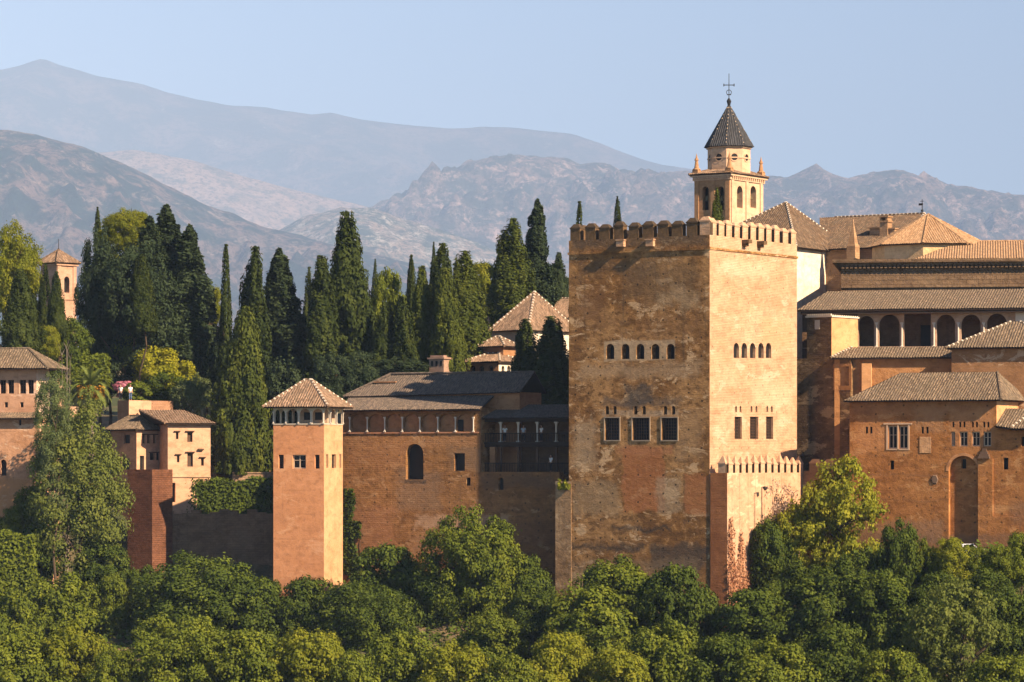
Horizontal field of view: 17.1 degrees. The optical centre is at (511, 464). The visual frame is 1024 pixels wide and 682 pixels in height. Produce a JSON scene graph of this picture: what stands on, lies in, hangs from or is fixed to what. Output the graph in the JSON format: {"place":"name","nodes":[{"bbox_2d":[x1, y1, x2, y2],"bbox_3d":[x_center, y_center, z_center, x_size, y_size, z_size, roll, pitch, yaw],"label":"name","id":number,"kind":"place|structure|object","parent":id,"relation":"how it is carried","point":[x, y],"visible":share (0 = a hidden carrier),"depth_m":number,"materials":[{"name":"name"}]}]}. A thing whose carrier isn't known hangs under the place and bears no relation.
{"place":"outdoors","nodes":[
{"label":"outdoors","id":0,"kind":"place"},
{"bbox_2d":[0,130,452,346],"bbox_3d":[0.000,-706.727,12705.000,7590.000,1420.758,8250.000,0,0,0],"label":"mountain","id":1,"kind":"structure","parent":0,"point":[52,191],"depth_m":12845.37,"materials":[{"name":"stone"}]},
{"bbox_2d":[97,150,367,229],"bbox_3d":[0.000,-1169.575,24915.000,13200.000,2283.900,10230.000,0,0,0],"label":"mountain tan ridge","id":2,"kind":"structure","parent":0,"point":[265,204],"depth_m":24764.13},
{"bbox_2d":[280,207,568,277],"bbox_3d":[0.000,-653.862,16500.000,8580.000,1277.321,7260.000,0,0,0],"label":"mountain limestone spur","id":3,"kind":"structure","parent":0,"point":[382,233],"depth_m":16686.92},
{"bbox_2d":[0,59,1016,206],"bbox_3d":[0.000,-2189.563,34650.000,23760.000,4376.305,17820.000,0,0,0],"label":"mountain","id":4,"kind":"structure","parent":0,"point":[367,163],"depth_m":35571.16,"materials":[{"name":"stone"}]},
{"bbox_2d":[0,0,1023,194],"label":"sky","id":5,"kind":"structure","parent":0,"point":[847,88],"materials":[{"name":"blue"}]},
{"bbox_2d":[42,371,1023,678],"bbox_3d":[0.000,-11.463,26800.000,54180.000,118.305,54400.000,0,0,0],"label":"ground","id":6,"kind":"structure","parent":0,"point":[262,571],"depth_m":360.75,"materials":[{"name":"plant"}]},
{"bbox_2d":[0,528,40,599],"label":"trimmed hedge","id":7,"kind":"object","parent":6,"relation":"on","point":[19,567],"visible":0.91,"depth_m":342.98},
{"bbox_2d":[0,218,45,346],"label":"pine tree","id":8,"kind":"object","parent":6,"relation":"on","point":[13,248],"visible":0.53,"depth_m":390.29,"materials":[{"name":"green plant"}]},
{"bbox_2d":[0,268,47,355],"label":"cypress tree","id":9,"kind":"object","parent":6,"relation":"on","point":[20,326],"visible":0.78,"depth_m":370.93,"materials":[{"name":"green plant"}]},
{"bbox_2d":[0,586,47,657],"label":"broadleaf tree","id":10,"kind":"object","parent":6,"relation":"on","point":[18,613],"visible":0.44,"depth_m":329.66,"materials":[{"name":"green plant"}]},
{"bbox_2d":[0,347,68,583],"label":"galleried house","id":11,"kind":"structure","parent":6,"relation":"on","point":[23,370],"depth_m":351.58,"materials":[{"name":"brown brick"}]},
{"bbox_2d":[0,629,75,681],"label":"broadleaf tree","id":12,"kind":"object","parent":6,"relation":"on","point":[25,647],"visible":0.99,"depth_m":293.83,"materials":[{"name":"green plant"}]},
{"bbox_2d":[32,362,75,582],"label":"poplar tree","id":13,"kind":"object","parent":6,"relation":"on","point":[60,415],"visible":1,"depth_m":343.55,"materials":[{"name":"green plant"}]},
{"bbox_2d":[37,239,81,415],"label":"brick church tower","id":14,"kind":"structure","parent":6,"relation":"on","point":[63,264],"depth_m":406.34,"materials":[{"name":"brick"}]},
{"bbox_2d":[24,570,114,639],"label":"broadleaf tree","id":15,"kind":"object","parent":6,"relation":"on","point":[59,606],"visible":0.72,"depth_m":333.40,"materials":[{"name":"green plant"}]},
{"bbox_2d":[49,316,95,383],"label":"garden tree","id":16,"kind":"object","parent":6,"relation":"on","point":[77,335],"visible":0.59,"depth_m":378.13,"materials":[{"name":"green plant"}]},
{"bbox_2d":[37,619,113,681],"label":"broadleaf tree","id":17,"kind":"object","parent":6,"relation":"on","point":[77,651],"visible":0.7,"depth_m":296.25,"materials":[{"name":"green plant"}]},
{"bbox_2d":[25,385,135,591],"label":"poplar tree","id":18,"kind":"object","parent":6,"relation":"on","point":[84,509],"visible":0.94,"depth_m":344.21,"materials":[{"name":"green plant"}]},
{"bbox_2d":[73,218,122,443],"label":"garden tree","id":19,"kind":"object","parent":6,"relation":"on","point":[88,286],"visible":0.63,"depth_m":382.69,"materials":[{"name":"green plant"}]},
{"bbox_2d":[69,539,133,592],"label":"broadleaf tree","id":20,"kind":"object","parent":6,"relation":"on","point":[96,570],"visible":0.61,"depth_m":344.45,"materials":[{"name":"green plant"}]},
{"bbox_2d":[86,571,133,634],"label":"broadleaf tree","id":21,"kind":"object","parent":6,"relation":"on","point":[113,596],"visible":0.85,"depth_m":335.76,"materials":[{"name":"green plant"}]},
{"bbox_2d":[85,647,144,681],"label":"broadleaf tree","id":22,"kind":"object","parent":6,"relation":"on","point":[104,671],"visible":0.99,"depth_m":291.77,"materials":[{"name":"green plant"}]},
{"bbox_2d":[98,207,147,257],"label":"pine tree","id":23,"kind":"object","parent":6,"relation":"on","point":[125,224],"visible":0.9,"depth_m":384.47,"materials":[{"name":"green plant"}]},
{"bbox_2d":[78,235,183,381],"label":"garden tree","id":24,"kind":"object","parent":6,"relation":"on","point":[119,269],"visible":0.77,"depth_m":380.80,"materials":[{"name":"green plant"}]},
{"bbox_2d":[105,414,159,520],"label":"corner house","id":25,"kind":"structure","parent":6,"relation":"on","point":[136,438],"depth_m":365.27,"materials":[{"name":"paint"}]},
{"bbox_2d":[124,254,161,380],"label":"cypress tree","id":26,"kind":"object","parent":6,"relation":"on","point":[142,299],"visible":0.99,"depth_m":378.17,"materials":[{"name":"green plant"}]},
{"bbox_2d":[128,469,172,571],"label":"stepped bastion","id":27,"kind":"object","parent":6,"relation":"on","point":[150,539],"visible":0.64,"depth_m":358.04,"materials":[{"name":"brick"}]},
{"bbox_2d":[128,215,183,372],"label":"conifer tree","id":28,"kind":"object","parent":6,"relation":"on","point":[152,231],"visible":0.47,"depth_m":383.30,"materials":[{"name":"green plant"}]},
{"bbox_2d":[131,344,200,404],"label":"garden tree","id":29,"kind":"object","parent":6,"relation":"on","point":[182,368],"visible":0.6,"depth_m":379.76,"materials":[{"name":"yellow plant"}]},
{"bbox_2d":[112,610,232,681],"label":"broadleaf tree","id":30,"kind":"object","parent":6,"relation":"on","point":[168,651],"visible":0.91,"depth_m":292.14,"materials":[{"name":"green plant"}]},
{"bbox_2d":[139,409,215,513],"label":"cream house","id":31,"kind":"structure","parent":6,"relation":"on","point":[184,445],"depth_m":363.89,"materials":[{"name":"paint"}]},
{"bbox_2d":[168,372,215,418],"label":"garden tree","id":32,"kind":"object","parent":6,"relation":"on","point":[190,391],"visible":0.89,"depth_m":374.91,"materials":[{"name":"green plant"}]},
{"bbox_2d":[124,549,261,641],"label":"broadleaf tree","id":33,"kind":"object","parent":6,"relation":"on","point":[188,590],"visible":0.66,"depth_m":330.76,"materials":[{"name":"green plant"}]},
{"bbox_2d":[169,223,218,409],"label":"conifer tree","id":34,"kind":"object","parent":6,"relation":"on","point":[198,309],"visible":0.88,"depth_m":384.10,"materials":[{"name":"green plant"}]},
{"bbox_2d":[173,509,272,564],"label":"retaining wall","id":35,"kind":"structure","parent":6,"relation":"on","point":[245,538],"depth_m":361.37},
{"bbox_2d":[215,244,232,395],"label":"cypress tree","id":36,"kind":"object","parent":6,"relation":"on","point":[225,322],"visible":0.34,"depth_m":379.86,"materials":[{"name":"green plant"}]},
{"bbox_2d":[185,475,272,513],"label":"yew hedge","id":37,"kind":"object","parent":6,"relation":"on","point":[214,494],"visible":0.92,"depth_m":363.94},
{"bbox_2d":[209,306,272,475],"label":"cypress tree","id":38,"kind":"object","parent":6,"relation":"on","point":[241,442],"visible":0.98,"depth_m":367.82,"materials":[{"name":"green plant"}]},
{"bbox_2d":[208,570,282,640],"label":"broadleaf tree","id":39,"kind":"object","parent":6,"relation":"on","point":[263,593],"visible":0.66,"depth_m":331.13,"materials":[{"name":"green plant"}]},
{"bbox_2d":[203,625,297,681],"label":"broadleaf tree","id":40,"kind":"object","parent":6,"relation":"on","point":[248,662],"visible":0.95,"depth_m":290.87,"materials":[{"name":"green plant"}]},
{"bbox_2d":[238,245,272,398],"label":"cypress tree","id":41,"kind":"object","parent":6,"relation":"on","point":[252,292],"visible":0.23,"depth_m":381.08,"materials":[{"name":"green plant"}]},
{"bbox_2d":[262,247,307,381],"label":"conifer tree","id":42,"kind":"object","parent":6,"relation":"on","point":[287,324],"visible":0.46,"depth_m":386.63,"materials":[{"name":"green plant"}]},
{"bbox_2d":[262,350,307,433],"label":"garden tree","id":43,"kind":"object","parent":6,"relation":"on","point":[278,372],"visible":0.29,"depth_m":378.03,"materials":[{"name":"green plant"}]},
{"bbox_2d":[272,574,333,638],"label":"broadleaf tree","id":44,"kind":"object","parent":6,"relation":"on","point":[298,604],"visible":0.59,"depth_m":332.68,"materials":[{"name":"green plant"}]},
{"bbox_2d":[262,623,346,681],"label":"broadleaf tree","id":45,"kind":"object","parent":6,"relation":"on","point":[305,664],"visible":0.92,"depth_m":290.15,"materials":[{"name":"green plant"}]},
{"bbox_2d":[262,378,353,592],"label":"lookout tower","id":46,"kind":"structure","parent":6,"relation":"on","point":[308,493],"depth_m":348.27,"materials":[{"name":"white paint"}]},
{"bbox_2d":[300,255,347,380],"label":"cypress tree","id":47,"kind":"object","parent":6,"relation":"on","point":[323,338],"visible":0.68,"depth_m":377.95,"materials":[{"name":"green plant"}]},
{"bbox_2d":[306,352,356,411],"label":"garden tree","id":48,"kind":"object","parent":6,"relation":"on","point":[330,375],"visible":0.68,"depth_m":369.67,"materials":[{"name":"green plant"}]},
{"bbox_2d":[318,648,379,681],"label":"broadleaf tree","id":49,"kind":"object","parent":6,"relation":"on","point":[358,669],"visible":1,"depth_m":289.05,"materials":[{"name":"green plant"}]},
{"bbox_2d":[329,210,376,357],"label":"cypress tree","id":50,"kind":"object","parent":6,"relation":"on","point":[357,327],"visible":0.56,"depth_m":381.65,"materials":[{"name":"green plant"}]},
{"bbox_2d":[304,577,420,650],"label":"broadleaf tree","id":51,"kind":"object","parent":6,"relation":"on","point":[345,603],"visible":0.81,"depth_m":328.91,"materials":[{"name":"green plant"}]},
{"bbox_2d":[342,540,420,610],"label":"broadleaf tree","id":52,"kind":"object","parent":6,"relation":"on","point":[394,563],"visible":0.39,"depth_m":342.79,"materials":[{"name":"green plant"}]},
{"bbox_2d":[369,266,406,325],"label":"garden tree","id":53,"kind":"object","parent":6,"relation":"on","point":[387,286],"visible":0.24,"depth_m":393.73,"materials":[{"name":"green plant"}]},
{"bbox_2d":[365,628,435,681],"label":"broadleaf tree","id":54,"kind":"object","parent":6,"relation":"on","point":[399,657],"visible":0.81,"depth_m":292.01,"materials":[{"name":"green plant"}]},
{"bbox_2d":[389,296,421,372],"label":"cypress tree","id":55,"kind":"object","parent":6,"relation":"on","point":[403,340],"visible":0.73,"depth_m":373.31,"materials":[{"name":"green plant"}]},
{"bbox_2d":[410,265,433,371],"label":"cypress tree","id":56,"kind":"object","parent":6,"relation":"on","point":[421,308],"visible":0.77,"depth_m":375.92,"materials":[{"name":"green plant"}]},
{"bbox_2d":[401,558,462,627],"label":"broadleaf tree","id":57,"kind":"object","parent":6,"relation":"on","point":[425,587],"visible":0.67,"depth_m":337.78,"materials":[{"name":"green plant"}]},
{"bbox_2d":[425,267,471,371],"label":"cypress tree","id":58,"kind":"object","parent":6,"relation":"on","point":[446,336],"visible":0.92,"depth_m":373.61,"materials":[{"name":"green plant"}]},
{"bbox_2d":[407,637,490,681],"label":"broadleaf tree","id":59,"kind":"object","parent":6,"relation":"on","point":[447,665],"visible":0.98,"depth_m":289.67,"materials":[{"name":"green plant"}]},
{"bbox_2d":[343,371,568,588],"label":"courtyard wing","id":60,"kind":"structure","parent":6,"relation":"on","point":[416,454],"depth_m":352.50,"materials":[{"name":"brick"}]},
{"bbox_2d":[343,488,361,575],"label":"wall creeper","id":61,"kind":"object","parent":60,"relation":"attached to","point":[350,532],"depth_m":355.70,"materials":[{"name":"green plant"}]},
{"bbox_2d":[481,404,568,473],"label":"timber gallery","id":62,"kind":"object","parent":60,"relation":"attached to","point":[553,420],"visible":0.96,"depth_m":349.48,"materials":[{"name":"brown wood"}]},
{"bbox_2d":[414,500,528,628],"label":"broadleaf tree","id":63,"kind":"object","parent":6,"relation":"on","point":[479,563],"visible":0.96,"depth_m":337.62,"materials":[{"name":"green plant"}]},
{"bbox_2d":[451,250,492,357],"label":"cypress tree","id":64,"kind":"object","parent":6,"relation":"on","point":[471,299],"visible":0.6,"depth_m":382.62,"materials":[{"name":"green plant"}]},
{"bbox_2d":[465,335,515,371],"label":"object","id":65,"kind":"structure","parent":6,"relation":"on","point":[498,354],"depth_m":380.36,"materials":[{"name":"white paint"}]},
{"bbox_2d":[456,609,530,663],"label":"broadleaf tree","id":66,"kind":"object","parent":6,"relation":"on","point":[490,636],"visible":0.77,"depth_m":325.47,"materials":[{"name":"green plant"}]},
{"bbox_2d":[473,652,543,681],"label":"broadleaf tree","id":67,"kind":"object","parent":6,"relation":"on","point":[512,666],"visible":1,"depth_m":287.96,"materials":[{"name":"green plant"}]},
{"bbox_2d":[483,218,536,325],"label":"cypress tree","id":68,"kind":"object","parent":6,"relation":"on","point":[511,284],"visible":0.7,"depth_m":400.58,"materials":[{"name":"green plant"}]},
{"bbox_2d":[19,539,1023,681],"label":"undergrowth","id":69,"kind":"object","parent":6,"relation":"on","point":[368,650],"visible":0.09,"depth_m":332.63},
{"bbox_2d":[489,291,568,354],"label":"pyramid roofed hall","id":70,"kind":"structure","parent":6,"relation":"on","point":[535,307],"depth_m":395.05,"materials":[{"name":"tile"}]},
{"bbox_2d":[502,552,557,614],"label":"broadleaf tree","id":71,"kind":"object","parent":6,"relation":"on","point":[534,579],"visible":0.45,"depth_m":339.23,"materials":[{"name":"green plant"}]},
{"bbox_2d":[505,587,558,641],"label":"broadleaf tree","id":72,"kind":"object","parent":6,"relation":"on","point":[533,619],"visible":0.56,"depth_m":332.68,"materials":[{"name":"green plant"}]},
{"bbox_2d":[524,198,558,306],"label":"cypress tree","id":73,"kind":"object","parent":6,"relation":"on","point":[535,245],"visible":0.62,"depth_m":406.21,"materials":[{"name":"green plant"}]},
{"bbox_2d":[531,316,568,404],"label":"cypress tree","id":74,"kind":"object","parent":6,"relation":"on","point":[552,362],"visible":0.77,"depth_m":361.50,"materials":[{"name":"green plant"}]},
{"bbox_2d":[527,627,595,681],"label":"broadleaf tree","id":75,"kind":"object","parent":6,"relation":"on","point":[546,665],"visible":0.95,"depth_m":291.02,"materials":[{"name":"green plant"}]},
{"bbox_2d":[533,581,651,669],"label":"broadleaf tree","id":76,"kind":"object","parent":6,"relation":"on","point":[592,618],"visible":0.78,"depth_m":321.75,"materials":[{"name":"green plant"}]},
{"bbox_2d":[569,553,661,637],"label":"broadleaf tree","id":77,"kind":"object","parent":6,"relation":"on","point":[629,579],"visible":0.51,"depth_m":326.10,"materials":[{"name":"green plant"}]},
{"bbox_2d":[587,645,652,681],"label":"broadleaf tree","id":78,"kind":"object","parent":6,"relation":"on","point":[626,667],"visible":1,"depth_m":289.05,"materials":[{"name":"green plant"}]},
{"bbox_2d":[628,619,706,681],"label":"broadleaf tree","id":79,"kind":"object","parent":6,"relation":"on","point":[664,664],"visible":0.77,"depth_m":295.37,"materials":[{"name":"green plant"}]},
{"bbox_2d":[555,216,797,634],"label":"square tower","id":80,"kind":"structure","parent":6,"relation":"on","point":[682,358],"depth_m":338.02,"materials":[{"name":"brown stone"}]},
{"bbox_2d":[634,561,723,652],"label":"broadleaf tree","id":81,"kind":"object","parent":6,"relation":"on","point":[689,608],"visible":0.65,"depth_m":322.94,"materials":[{"name":"green plant"}]},
{"bbox_2d":[670,631,756,681],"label":"broadleaf tree","id":82,"kind":"object","parent":6,"relation":"on","point":[717,663],"visible":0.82,"depth_m":294.51,"materials":[{"name":"green plant"}]},
{"bbox_2d":[688,84,768,222],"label":"bell tower","id":83,"kind":"structure","parent":6,"relation":"on","point":[731,176],"depth_m":410.56,"materials":[{"name":"brick"}]},
{"bbox_2d":[710,455,803,632],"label":"outwork wall","id":84,"kind":"structure","parent":6,"relation":"on","point":[736,485],"depth_m":334.25,"materials":[{"name":"paint"}]},
{"bbox_2d":[709,584,815,661],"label":"broadleaf tree","id":85,"kind":"object","parent":6,"relation":"on","point":[755,619],"visible":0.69,"depth_m":318.43,"materials":[{"name":"green plant"}]},
{"bbox_2d":[747,511,803,589],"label":"broadleaf tree","id":86,"kind":"object","parent":6,"relation":"on","point":[764,536],"visible":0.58,"depth_m":334.35,"materials":[{"name":"green plant"}]},
{"bbox_2d":[733,634,823,681],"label":"broadleaf tree","id":87,"kind":"object","parent":6,"relation":"on","point":[772,663],"visible":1,"depth_m":292.39,"materials":[{"name":"green plant"}]},
{"bbox_2d":[768,501,830,567],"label":"broadleaf tree","id":88,"kind":"object","parent":6,"relation":"on","point":[800,545],"visible":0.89,"depth_m":335.51,"materials":[{"name":"green plant"}]},
{"bbox_2d":[778,566,867,657],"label":"broadleaf tree","id":89,"kind":"object","parent":6,"relation":"on","point":[817,605],"visible":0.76,"depth_m":318.00,"materials":[{"name":"green plant"}]},
{"bbox_2d":[797,358,852,470],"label":"rubble wall tower","id":90,"kind":"structure","parent":6,"relation":"on","point":[815,408],"depth_m":349.65,"materials":[{"name":"brown stone"}]},
{"bbox_2d":[738,201,925,358],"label":"church","id":91,"kind":"structure","parent":6,"relation":"on","point":[824,244],"depth_m":393.60,"materials":[{"name":"tile"}]},
{"bbox_2d":[805,314,858,357],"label":"corner block","id":92,"kind":"structure","parent":6,"relation":"on","point":[828,335],"depth_m":350.19,"materials":[{"name":"paint"}]},
{"bbox_2d":[801,620,870,681],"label":"broadleaf tree","id":93,"kind":"object","parent":6,"relation":"on","point":[836,656],"visible":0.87,"depth_m":294.76,"materials":[{"name":"green plant"}]},
{"bbox_2d":[786,451,889,568],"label":"broadleaf tree","id":94,"kind":"object","parent":6,"relation":"on","point":[836,510],"visible":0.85,"depth_m":335.05,"materials":[{"name":"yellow plant"}]},
{"bbox_2d":[843,569,912,670],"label":"broadleaf tree","id":95,"kind":"object","parent":6,"relation":"on","point":[887,607],"visible":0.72,"depth_m":316.32,"materials":[{"name":"green plant"}]},
{"bbox_2d":[829,346,950,460],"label":"lean to house","id":96,"kind":"structure","parent":6,"relation":"on","point":[872,366],"depth_m":347.40,"materials":[{"name":"tile"}]},
{"bbox_2d":[855,646,932,681],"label":"broadleaf tree","id":97,"kind":"object","parent":6,"relation":"on","point":[907,668],"visible":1,"depth_m":292.02,"materials":[{"name":"green plant"}]},
{"bbox_2d":[871,517,921,596],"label":"broadleaf tree","id":98,"kind":"object","parent":6,"relation":"on","point":[894,557],"visible":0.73,"depth_m":322.56,"materials":[{"name":"green plant"}]},
{"bbox_2d":[797,289,1023,358],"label":"arcaded gallery","id":99,"kind":"object","parent":6,"relation":"on","point":[913,318],"visible":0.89,"depth_m":356.49,"materials":[{"name":"tile"}]},
{"bbox_2d":[832,213,1023,290],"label":"renaissance palace","id":100,"kind":"structure","parent":6,"relation":"on","point":[928,251],"depth_m":371.26,"materials":[{"name":"tile"}]},
{"bbox_2d":[843,371,1023,553],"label":"red palace wing","id":101,"kind":"structure","parent":6,"relation":"on","point":[940,455],"depth_m":336.65,"materials":[{"name":"brick"}]},
{"bbox_2d":[927,536,972,582],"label":"broadleaf tree","id":102,"kind":"object","parent":6,"relation":"on","point":[952,557],"visible":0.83,"depth_m":321.36,"materials":[{"name":"green plant"}]},
{"bbox_2d":[898,575,1009,681],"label":"broadleaf tree","id":103,"kind":"object","parent":6,"relation":"on","point":[947,635],"visible":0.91,"depth_m":300.09,"materials":[{"name":"green plant"}]},
{"bbox_2d":[945,320,1023,408],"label":"tiled pavilion","id":104,"kind":"structure","parent":6,"relation":"on","point":[1000,348],"depth_m":341.49,"materials":[{"name":"tile"}]},
{"bbox_2d":[964,650,1023,681],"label":"broadleaf tree","id":105,"kind":"object","parent":6,"relation":"on","point":[979,671],"visible":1,"depth_m":289.89,"materials":[{"name":"green plant"}]},
{"bbox_2d":[972,587,1023,676],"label":"broadleaf tree","id":106,"kind":"object","parent":6,"relation":"on","point":[1012,614],"visible":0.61,"depth_m":305.12,"materials":[{"name":"green plant"}]},
{"bbox_2d":[368,154,1023,275],"bbox_3d":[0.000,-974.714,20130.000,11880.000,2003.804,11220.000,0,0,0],"label":"mountain crags","id":107,"kind":"structure","parent":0,"point":[480,201],"depth_m":20204.77,"materials":[{"name":"stone"}]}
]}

